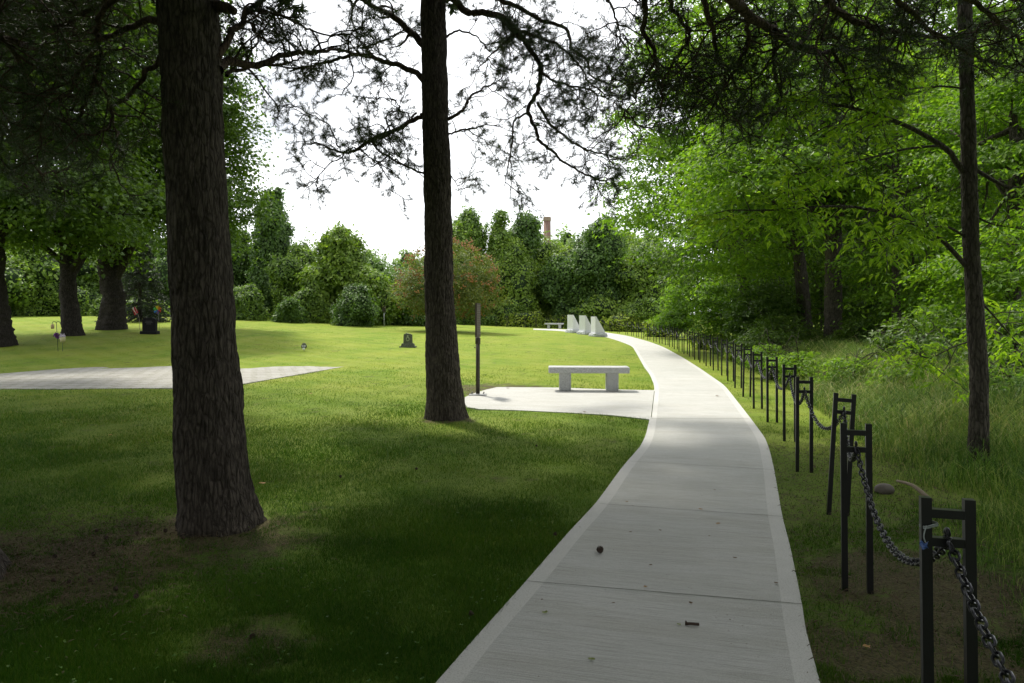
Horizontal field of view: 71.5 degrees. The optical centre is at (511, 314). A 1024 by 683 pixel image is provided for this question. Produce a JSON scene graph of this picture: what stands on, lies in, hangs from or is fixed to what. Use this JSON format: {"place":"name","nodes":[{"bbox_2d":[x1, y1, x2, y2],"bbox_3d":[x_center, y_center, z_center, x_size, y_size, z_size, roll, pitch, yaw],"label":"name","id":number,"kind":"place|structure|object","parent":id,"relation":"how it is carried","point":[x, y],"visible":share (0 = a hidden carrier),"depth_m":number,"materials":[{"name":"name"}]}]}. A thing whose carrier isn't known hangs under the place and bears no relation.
{"place":"outdoors","nodes":[
{"label":"outdoors","id":0,"kind":"place"},
{"bbox_2d":[0,441,556,682],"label":"clover","id":1,"kind":"object","parent":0,"point":[280,658],"visible":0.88,"depth_m":3.84,"materials":[{"name":"green plant"}]},
{"bbox_2d":[9,0,1013,312],"label":"sky","id":2,"kind":"structure","parent":0,"point":[381,222],"materials":[{"name":"white"}]},
{"bbox_2d":[0,316,1023,682],"bbox_3d":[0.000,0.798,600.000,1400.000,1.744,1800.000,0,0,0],"label":"lawn","id":3,"kind":"structure","parent":0,"point":[380,340],"depth_m":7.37,"materials":[{"name":"green plant"}]},
{"bbox_2d":[9,282,90,315],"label":"hedge","id":4,"kind":"object","parent":3,"relation":"on","point":[47,304],"visible":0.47,"depth_m":53.84,"materials":[{"name":"green plant"}]},
{"bbox_2d":[4,236,125,312],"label":"vine covered tree","id":5,"kind":"object","parent":3,"relation":"on","point":[19,277],"visible":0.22,"depth_m":53.74,"materials":[{"name":"green plant"}]},
{"bbox_2d":[0,0,136,579],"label":"pine tree","id":6,"kind":"object","parent":3,"relation":"on","point":[14,137],"visible":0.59,"depth_m":5.67,"materials":[{"name":"green plant"}]},
{"bbox_2d":[0,0,157,223],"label":"pine tree","id":7,"kind":"object","parent":3,"relation":"on","point":[34,200],"visible":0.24,"depth_m":10.15,"materials":[{"name":"green plant"}]},
{"bbox_2d":[0,0,157,114],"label":"maple tree","id":8,"kind":"object","parent":3,"relation":"on","point":[147,8],"visible":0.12,"depth_m":20.34,"materials":[{"name":"green plant"}]},
{"bbox_2d":[0,0,167,346],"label":"maple tree","id":9,"kind":"object","parent":3,"relation":"on","point":[95,201],"visible":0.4,"depth_m":28.85,"materials":[{"name":"green plant"}]},
{"bbox_2d":[0,0,229,335],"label":"maple tree","id":10,"kind":"object","parent":3,"relation":"on","point":[70,266],"visible":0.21,"depth_m":34.06,"materials":[{"name":"green plant"}]},
{"bbox_2d":[78,237,169,313],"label":"vine covered tree","id":11,"kind":"object","parent":3,"relation":"on","point":[96,295],"visible":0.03,"depth_m":58.72,"materials":[{"name":"green plant"}]},
{"bbox_2d":[80,298,169,316],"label":"hedge","id":12,"kind":"object","parent":3,"relation":"on","point":[94,309],"visible":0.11,"depth_m":55.18,"materials":[{"name":"green plant"}]},
{"bbox_2d":[94,241,170,322],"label":"tree","id":13,"kind":"object","parent":3,"relation":"on","point":[145,284],"visible":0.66,"depth_m":46.73,"materials":[{"name":"green plant"}]},
{"bbox_2d":[140,317,159,333],"bbox_3d":[-18.292,0.576,35.911,0.845,0.866,0.380,0,0,0],"label":"headstone","id":14,"kind":"object","parent":3,"relation":"on","point":[149,325],"visible":0.95,"depth_m":35.81,"materials":[{"name":"black stone"}]},
{"bbox_2d":[10,0,289,329],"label":"maple tree","id":15,"kind":"object","parent":3,"relation":"on","point":[112,314],"visible":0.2,"depth_m":38.73,"materials":[{"name":"green plant"}]},
{"bbox_2d":[133,231,169,310],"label":"vine covered tree","id":16,"kind":"object","parent":3,"relation":"on","point":[163,272],"visible":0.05,"depth_m":60.56,"materials":[{"name":"green plant"}]},
{"bbox_2d":[0,366,343,389],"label":"paver terrace","id":17,"kind":"structure","parent":3,"relation":"on","point":[160,377],"depth_m":18.50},
{"bbox_2d":[0,0,405,537],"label":"pine tree","id":18,"kind":"object","parent":3,"relation":"on","point":[214,489],"visible":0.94,"depth_m":5.44,"materials":[{"name":"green plant"}]},
{"bbox_2d":[231,227,252,287],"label":"vine covered tree","id":19,"kind":"object","parent":3,"relation":"on","point":[240,279],"visible":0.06,"depth_m":60.81,"materials":[{"name":"green plant"}]},
{"bbox_2d":[233,283,270,320],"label":"hedge","id":20,"kind":"object","parent":3,"relation":"on","point":[249,299],"visible":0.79,"depth_m":52.00,"materials":[{"name":"green plant"}]},
{"bbox_2d":[241,185,296,318],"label":"vine covered tree","id":21,"kind":"object","parent":3,"relation":"on","point":[272,237],"visible":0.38,"depth_m":58.06,"materials":[{"name":"green plant"}]},
{"bbox_2d":[253,226,316,318],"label":"vine covered tree","id":22,"kind":"object","parent":3,"relation":"on","point":[284,271],"visible":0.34,"depth_m":55.16,"materials":[{"name":"green plant"}]},
{"bbox_2d":[271,295,309,322],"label":"hedge","id":23,"kind":"object","parent":3,"relation":"on","point":[290,310],"visible":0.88,"depth_m":50.70,"materials":[{"name":"green plant"}]},
{"bbox_2d":[289,285,332,322],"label":"hedge","id":24,"kind":"object","parent":3,"relation":"on","point":[311,303],"visible":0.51,"depth_m":52.63,"materials":[{"name":"green plant"}]},
{"bbox_2d":[293,221,370,323],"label":"vine covered tree","id":25,"kind":"object","parent":3,"relation":"on","point":[338,249],"visible":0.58,"depth_m":53.68,"materials":[{"name":"green plant"}]},
{"bbox_2d":[328,274,380,326],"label":"bush","id":26,"kind":"object","parent":3,"relation":"on","point":[355,306],"visible":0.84,"depth_m":49.51,"materials":[{"name":"green plant"}]},
{"bbox_2d":[335,259,402,325],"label":"vine covered tree","id":27,"kind":"object","parent":3,"relation":"on","point":[377,283],"visible":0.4,"depth_m":53.16,"materials":[{"name":"green plant"}]},
{"bbox_2d":[363,245,391,275],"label":"distant tree","id":28,"kind":"object","parent":3,"relation":"on","point":[375,262],"visible":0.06,"depth_m":103.84,"materials":[{"name":"green plant"}]},
{"bbox_2d":[388,248,423,273],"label":"distant tree","id":29,"kind":"object","parent":3,"relation":"on","point":[397,259],"visible":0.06,"depth_m":106.60,"materials":[{"name":"green plant"}]},
{"bbox_2d":[399,333,416,347],"bbox_3d":[-4.581,1.127,31.314,0.713,0.677,0.435,0,0,0],"label":"headstone","id":30,"kind":"object","parent":3,"relation":"on","point":[407,340],"visible":0.99,"depth_m":31.23,"materials":[{"name":"stone"}]},
{"bbox_2d":[383,260,455,325],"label":"vine covered tree","id":31,"kind":"object","parent":3,"relation":"on","point":[406,320],"visible":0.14,"depth_m":55.49,"materials":[{"name":"green plant"}]},
{"bbox_2d":[383,237,512,324],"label":"rowan tree","id":32,"kind":"object","parent":3,"relation":"on","point":[463,296],"visible":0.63,"depth_m":45.36,"materials":[{"name":"green plant"}]},
{"bbox_2d":[257,0,644,420],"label":"pine tree","id":33,"kind":"object","parent":3,"relation":"on","point":[445,399],"visible":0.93,"depth_m":11.10,"materials":[{"name":"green plant"}]},
{"bbox_2d":[452,205,493,279],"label":"vine covered tree","id":34,"kind":"object","parent":3,"relation":"on","point":[466,225],"visible":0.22,"depth_m":71.22,"materials":[{"name":"green plant"}]},
{"bbox_2d":[455,305,496,325],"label":"hedge","id":35,"kind":"object","parent":3,"relation":"on","point":[490,320],"visible":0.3,"depth_m":67.00,"materials":[{"name":"green plant"}]},
{"bbox_2d":[480,208,514,257],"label":"vine covered tree","id":36,"kind":"object","parent":3,"relation":"on","point":[498,232],"visible":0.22,"depth_m":71.27,"materials":[{"name":"green plant"}]},
{"bbox_2d":[472,235,547,325],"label":"vine covered tree","id":37,"kind":"object","parent":3,"relation":"on","point":[521,273],"visible":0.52,"depth_m":69.39,"materials":[{"name":"green plant"}]},
{"bbox_2d":[0,442,1023,682],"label":"needle litter","id":38,"kind":"object","parent":3,"relation":"on","point":[19,547],"visible":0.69,"depth_m":4.73,"materials":[{"name":"plant"}]},
{"bbox_2d":[506,205,543,306],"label":"vine covered tree","id":39,"kind":"object","parent":3,"relation":"on","point":[526,229],"visible":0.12,"depth_m":72.36,"materials":[{"name":"green plant"}]},
{"bbox_2d":[497,309,556,327],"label":"weeds","id":40,"kind":"object","parent":3,"relation":"on","point":[517,320],"visible":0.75,"depth_m":67.34,"materials":[{"name":"green plant"}]},
{"bbox_2d":[511,222,580,324],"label":"vine covered tree","id":41,"kind":"object","parent":3,"relation":"on","point":[545,248],"visible":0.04,"depth_m":74.91,"materials":[{"name":"green plant"}]},
{"bbox_2d":[543,216,550,242],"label":"chimney","id":42,"kind":"object","parent":3,"relation":"on","point":[547,223],"visible":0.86,"depth_m":149.34,"materials":[{"name":"brick"}]},
{"bbox_2d":[465,387,653,419],"bbox_3d":[0.855,1.697,13.670,3.712,0.120,4.524,0,0,13],"label":"bench pad","id":43,"kind":"object","parent":3,"relation":"on","point":[630,403],"visible":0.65,"depth_m":13.39,"materials":[{"name":"concrete"}]},
{"bbox_2d":[469,303,486,395],"bbox_3d":[-0.695,0.703,14.474,0.360,1.866,0.521,0,0,0],"label":"sign post","id":44,"kind":"object","parent":43,"relation":"on","point":[477,322],"visible":1,"depth_m":14.44,"materials":[{"name":"metal"}]},
{"bbox_2d":[548,366,629,390],"bbox_3d":[1.650,1.377,15.349,1.720,0.513,0.460,0,0,3],"label":"stone bench","id":45,"kind":"object","parent":43,"relation":"on","point":[611,377],"visible":1,"depth_m":15.15,"materials":[{"name":"stone"}]},
{"bbox_2d":[552,223,575,251],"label":"distant tree","id":46,"kind":"object","parent":3,"relation":"on","point":[564,236],"visible":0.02,"depth_m":106.76,"materials":[{"name":"green plant"}]},
{"bbox_2d":[565,315,578,332],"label":"wedge monument","id":47,"kind":"object","parent":3,"relation":"on","point":[572,325],"visible":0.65,"depth_m":53.12,"materials":[{"name":"stone"}]},
{"bbox_2d":[538,211,629,328],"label":"vine covered tree","id":48,"kind":"object","parent":3,"relation":"on","point":[588,262],"visible":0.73,"depth_m":69.09,"materials":[{"name":"green plant"}]},
{"bbox_2d":[577,315,590,334],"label":"wedge monument","id":49,"kind":"object","parent":3,"relation":"on","point":[584,326],"visible":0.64,"depth_m":49.71,"materials":[{"name":"stone"}]},
{"bbox_2d":[588,317,607,336],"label":"wedge monument","id":50,"kind":"object","parent":3,"relation":"on","point":[597,329],"visible":0.89,"depth_m":46.19,"materials":[{"name":"stone"}]},
{"bbox_2d":[599,312,642,331],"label":"weeds","id":51,"kind":"object","parent":3,"relation":"on","point":[622,318],"visible":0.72,"depth_m":64.11,"materials":[{"name":"green plant"}]},
{"bbox_2d":[569,260,683,322],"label":"vine covered tree","id":52,"kind":"object","parent":3,"relation":"on","point":[629,284],"visible":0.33,"depth_m":68.92,"materials":[{"name":"green plant"}]},
{"bbox_2d":[617,296,663,331],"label":"shrub","id":53,"kind":"object","parent":3,"relation":"on","point":[644,309],"visible":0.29,"depth_m":64.74,"materials":[{"name":"green plant"}]},
{"bbox_2d":[625,235,691,316],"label":"vine covered tree","id":54,"kind":"object","parent":3,"relation":"on","point":[635,242],"visible":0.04,"depth_m":70.28,"materials":[{"name":"green plant"}]},
{"bbox_2d":[642,320,679,337],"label":"weeds","id":55,"kind":"object","parent":3,"relation":"on","point":[656,333],"visible":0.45,"depth_m":49.40,"materials":[{"name":"green plant"}]},
{"bbox_2d":[642,308,699,338],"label":"shrub","id":56,"kind":"object","parent":3,"relation":"on","point":[675,317],"visible":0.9,"depth_m":45.57,"materials":[{"name":"green plant"}]},
{"bbox_2d":[648,271,711,332],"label":"shrub","id":57,"kind":"object","parent":3,"relation":"on","point":[681,298],"visible":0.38,"depth_m":51.51,"materials":[{"name":"green plant"}]},
{"bbox_2d":[561,0,805,294],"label":"woodland tree","id":58,"kind":"object","parent":3,"relation":"on","point":[664,156],"visible":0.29,"depth_m":30.55,"materials":[{"name":"green plant"}]},
{"bbox_2d":[685,327,731,350],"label":"weeds","id":59,"kind":"object","parent":3,"relation":"on","point":[696,345],"visible":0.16,"depth_m":32.41,"materials":[{"name":"green plant"}]},
{"bbox_2d":[677,286,759,348],"bbox_3d":[8.795,0.211,30.123,3.739,3.013,3.668,0,0,0],"label":"shrub","id":60,"kind":"object","parent":3,"relation":"on","point":[706,315],"visible":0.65,"depth_m":29.82,"materials":[{"name":"green plant"}]},
{"bbox_2d":[607,132,849,328],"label":"woodland tree","id":61,"kind":"object","parent":3,"relation":"on","point":[654,260],"visible":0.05,"depth_m":45.44,"materials":[{"name":"green plant"}]},
{"bbox_2d":[734,343,742,387],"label":"chain post","id":62,"kind":"object","parent":3,"relation":"on","point":[735,346],"visible":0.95,"depth_m":15.93,"materials":[{"name":"black metal"}]},
{"bbox_2d":[683,264,795,315],"bbox_3d":[11.167,-0.506,33.829,6.005,4.461,6.193,0,0,0],"label":"shrub","id":63,"kind":"object","parent":3,"relation":"on","point":[717,284],"visible":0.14,"depth_m":33.59,"materials":[{"name":"green plant"}]},
{"bbox_2d":[742,347,751,396],"bbox_3d":[4.726,1.170,14.288,0.170,1.040,0.055,1,0,12],"label":"chain post","id":64,"kind":"object","parent":3,"relation":"on","point":[744,349],"visible":0.96,"depth_m":14.28,"materials":[{"name":"black metal"}]},
{"bbox_2d":[752,352,762,408],"bbox_3d":[4.295,1.170,12.435,0.170,1.040,0.056,-1,-1,12],"label":"chain post","id":65,"kind":"object","parent":3,"relation":"on","point":[753,372],"visible":0.94,"depth_m":12.43,"materials":[{"name":"black metal"}]},
{"bbox_2d":[726,329,796,379],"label":"weeds","id":66,"kind":"object","parent":3,"relation":"on","point":[770,353],"visible":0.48,"depth_m":17.98,"materials":[{"name":"green plant"}]},
{"bbox_2d":[713,279,811,341],"bbox_3d":[8.795,0.267,25.094,3.375,2.950,3.843,0,0,0],"label":"shrub","id":67,"kind":"object","parent":3,"relation":"on","point":[746,318],"visible":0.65,"depth_m":24.68,"materials":[{"name":"green plant"}]},
{"bbox_2d":[725,314,816,361],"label":"shrub","id":68,"kind":"object","parent":3,"relation":"on","point":[748,341],"visible":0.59,"depth_m":21.42,"materials":[{"name":"green plant"}]},
{"bbox_2d":[766,357,777,422],"bbox_3d":[3.984,1.170,10.892,0.170,1.040,0.055,0,0,12],"label":"chain post","id":69,"kind":"object","parent":3,"relation":"on","point":[767,384],"visible":0.97,"depth_m":10.88,"materials":[{"name":"black metal"}]},
{"bbox_2d":[742,313,827,344],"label":"shrub","id":70,"kind":"object","parent":3,"relation":"on","point":[804,330],"visible":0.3,"depth_m":22.51,"materials":[{"name":"green plant"}]},
{"bbox_2d":[782,364,796,441],"bbox_3d":[3.612,1.170,9.251,0.170,1.040,0.056,0,0,15],"label":"chain post","id":71,"kind":"object","parent":3,"relation":"on","point":[794,369],"visible":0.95,"depth_m":9.25,"materials":[{"name":"black metal"}]},
{"bbox_2d":[567,0,1023,176],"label":"pine tree","id":72,"kind":"object","parent":3,"relation":"on","point":[907,30],"visible":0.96,"depth_m":6.71,"materials":[{"name":"green plant"}]},
{"bbox_2d":[763,332,830,381],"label":"weeds","id":73,"kind":"object","parent":3,"relation":"on","point":[801,367],"visible":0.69,"depth_m":15.78,"materials":[{"name":"green plant"}]},
{"bbox_2d":[795,376,812,472],"bbox_3d":[3.055,1.170,7.431,0.170,1.040,0.056,0,1,15],"label":"chain post","id":74,"kind":"object","parent":3,"relation":"on","point":[798,382],"visible":0.94,"depth_m":7.42,"materials":[{"name":"black metal"}]},
{"bbox_2d":[727,223,888,334],"bbox_3d":[13.444,-1.369,31.013,8.315,6.238,6.668,0,0,0],"label":"shrub","id":75,"kind":"object","parent":3,"relation":"on","point":[813,302],"visible":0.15,"depth_m":30.56,"materials":[{"name":"green plant"}]},
{"bbox_2d":[628,8,991,339],"bbox_3d":[9.483,-3.935,22.719,11.294,11.366,10.258,0,0,-22],"label":"woodland tree","id":76,"kind":"object","parent":3,"relation":"on","point":[722,172],"visible":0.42,"depth_m":21.24,"materials":[{"name":"green plant"}]},
{"bbox_2d":[636,0,984,332],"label":"woodland tree","id":77,"kind":"object","parent":3,"relation":"on","point":[747,268],"visible":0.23,"depth_m":26.07,"materials":[{"name":"green plant"}]},
{"bbox_2d":[826,392,855,515],"bbox_3d":[2.717,1.171,5.869,0.170,1.040,0.056,3,0,17],"label":"chain post","id":78,"kind":"object","parent":3,"relation":"on","point":[851,412],"visible":0.91,"depth_m":5.87,"materials":[{"name":"black metal"}]},
{"bbox_2d":[804,392,844,430],"bbox_3d":[2.888,0.924,6.614,0.034,0.278,1.589,0,0,11],"label":"chain","id":79,"kind":"object","parent":78,"relation":"hanging from","point":[820,425],"visible":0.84,"depth_m":6.82,"materials":[{"name":"metal"}]},
{"bbox_2d":[808,341,884,388],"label":"weeds","id":80,"kind":"object","parent":3,"relation":"on","point":[834,363],"visible":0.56,"depth_m":13.81,"materials":[{"name":"green plant"}]},
{"bbox_2d":[676,0,1023,470],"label":"ash tree","id":81,"kind":"object","parent":3,"relation":"on","point":[976,329],"visible":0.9,"depth_m":7.30,"materials":[{"name":"green plant"}]},
{"bbox_2d":[840,422,873,593],"bbox_3d":[2.057,1.170,4.244,0.170,1.040,0.056,0,0,19],"label":"chain post","id":82,"kind":"object","parent":3,"relation":"on","point":[866,433],"visible":0.91,"depth_m":4.24,"materials":[{"name":"black metal"}]},
{"bbox_2d":[842,410,858,461],"bbox_3d":[2.389,0.895,5.035,0.034,0.224,1.776,0,0,23],"label":"chain","id":83,"kind":"object","parent":82,"relation":"hanging from","point":[851,456],"visible":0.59,"depth_m":5.02,"materials":[{"name":"metal"}]},
{"bbox_2d":[712,59,1006,330],"bbox_3d":[19.305,-5.423,35.022,20.458,15.462,12.149,0,0,0],"label":"woodland tree","id":84,"kind":"object","parent":3,"relation":"on","point":[816,303],"visible":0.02,"depth_m":32.97,"materials":[{"name":"green plant"}]},
{"bbox_2d":[707,324,1023,624],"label":"rough grass","id":85,"kind":"structure","parent":3,"relation":"on","point":[933,419],"depth_m":8.82,"materials":[{"name":"green plant"}]},
{"bbox_2d":[826,315,904,347],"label":"shrub","id":86,"kind":"object","parent":3,"relation":"on","point":[847,334],"visible":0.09,"depth_m":20.30,"materials":[{"name":"green plant"}]},
{"bbox_2d":[708,0,1023,322],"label":"woodland tree","id":87,"kind":"object","parent":3,"relation":"on","point":[951,14],"visible":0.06,"depth_m":27.34,"materials":[{"name":"green plant"}]},
{"bbox_2d":[823,302,935,348],"bbox_3d":[10.207,0.673,20.118,2.920,2.154,3.711,0,0,0],"label":"shrub","id":88,"kind":"object","parent":3,"relation":"on","point":[864,325],"visible":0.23,"depth_m":19.83,"materials":[{"name":"green plant"}]},
{"bbox_2d":[874,483,894,493],"bbox_3d":[3.439,1.620,6.570,0.181,0.122,0.139,0,0,0],"label":"rock","id":89,"kind":"object","parent":3,"relation":"on","point":[885,488],"visible":0.7,"depth_m":6.53,"materials":[{"name":"grey stone"}]},
{"bbox_2d":[781,42,1023,332],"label":"woodland tree","id":90,"kind":"object","parent":3,"relation":"on","point":[898,303],"visible":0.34,"depth_m":18.96,"materials":[{"name":"green plant"}]},
{"bbox_2d":[807,207,998,332],"bbox_3d":[14.488,-1.109,26.078,8.018,5.719,6.100,0,0,0],"label":"shrub","id":91,"kind":"object","parent":3,"relation":"on","point":[868,306],"visible":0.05,"depth_m":26.17,"materials":[{"name":"green plant"}]},
{"bbox_2d":[856,349,967,391],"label":"weeds","id":92,"kind":"object","parent":3,"relation":"on","point":[895,371],"visible":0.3,"depth_m":11.95,"materials":[{"name":"green plant"}]},
{"bbox_2d":[858,303,967,368],"bbox_3d":[7.516,0.757,13.040,2.096,1.985,2.486,0,0,0],"label":"shrub","id":93,"kind":"object","parent":3,"relation":"on","point":[885,341],"visible":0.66,"depth_m":12.95,"materials":[{"name":"green plant"}]},
{"bbox_2d":[869,23,1023,357],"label":"woodland tree","id":94,"kind":"object","parent":3,"relation":"on","point":[1009,164],"visible":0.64,"depth_m":15.15,"materials":[{"name":"green plant"}]},
{"bbox_2d":[869,213,1023,336],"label":"shrub","id":95,"kind":"object","parent":3,"relation":"on","point":[986,282],"visible":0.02,"depth_m":21.93,"materials":[{"name":"green plant"}]},
{"bbox_2d":[888,298,1007,355],"bbox_3d":[9.846,0.641,15.941,2.526,2.218,3.264,0,0,0],"label":"shrub","id":96,"kind":"object","parent":3,"relation":"on","point":[933,332],"visible":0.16,"depth_m":15.65,"materials":[{"name":"green plant"}]},
{"bbox_2d":[919,495,977,682],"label":"chain post","id":97,"kind":"object","parent":3,"relation":"on","point":[967,541],"visible":1,"depth_m":2.51,"materials":[{"name":"black metal"}]},
{"bbox_2d":[854,447,951,566],"bbox_3d":[1.791,0.947,3.360,0.034,0.328,1.819,0,0,16],"label":"chain","id":98,"kind":"object","parent":97,"relation":"hanging from","point":[906,559],"visible":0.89,"depth_m":3.46,"materials":[{"name":"metal"}]},
{"bbox_2d":[919,521,937,549],"bbox_3d":[1.472,0.782,2.520,0.069,0.095,0.068,0,0,0],"label":"cord","id":99,"kind":"object","parent":97,"relation":"attached to","point":[923,545],"visible":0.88,"depth_m":2.50,"materials":[{"name":"plastic"}]},
{"bbox_2d":[947,541,1015,682],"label":"chain","id":100,"kind":"object","parent":97,"relation":"hanging from","point":[996,654],"visible":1,"depth_m":2.19,"materials":[{"name":"metal"}]},
{"bbox_2d":[875,0,1023,338],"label":"woodland tree","id":101,"kind":"object","parent":3,"relation":"on","point":[1015,14],"visible":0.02,"depth_m":26.70,"materials":[{"name":"green plant"}]},
{"bbox_2d":[937,310,1023,376],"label":"shrub","id":102,"kind":"object","parent":3,"relation":"on","point":[993,321],"visible":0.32,"depth_m":11.11,"materials":[{"name":"green plant"}]},
{"bbox_2d":[937,319,1023,417],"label":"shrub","id":103,"kind":"object","parent":3,"relation":"on","point":[1007,378],"visible":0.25,"depth_m":9.90,"materials":[{"name":"green plant"}]},
{"bbox_2d":[436,329,819,682],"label":"path","id":104,"kind":"structure","parent":0,"point":[636,635],"depth_m":4.42,"materials":[{"name":"concrete"}]},
{"bbox_2d":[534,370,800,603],"bbox_3d":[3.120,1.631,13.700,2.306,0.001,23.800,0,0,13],"label":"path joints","id":105,"kind":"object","parent":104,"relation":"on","point":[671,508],"visible":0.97,"depth_m":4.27,"materials":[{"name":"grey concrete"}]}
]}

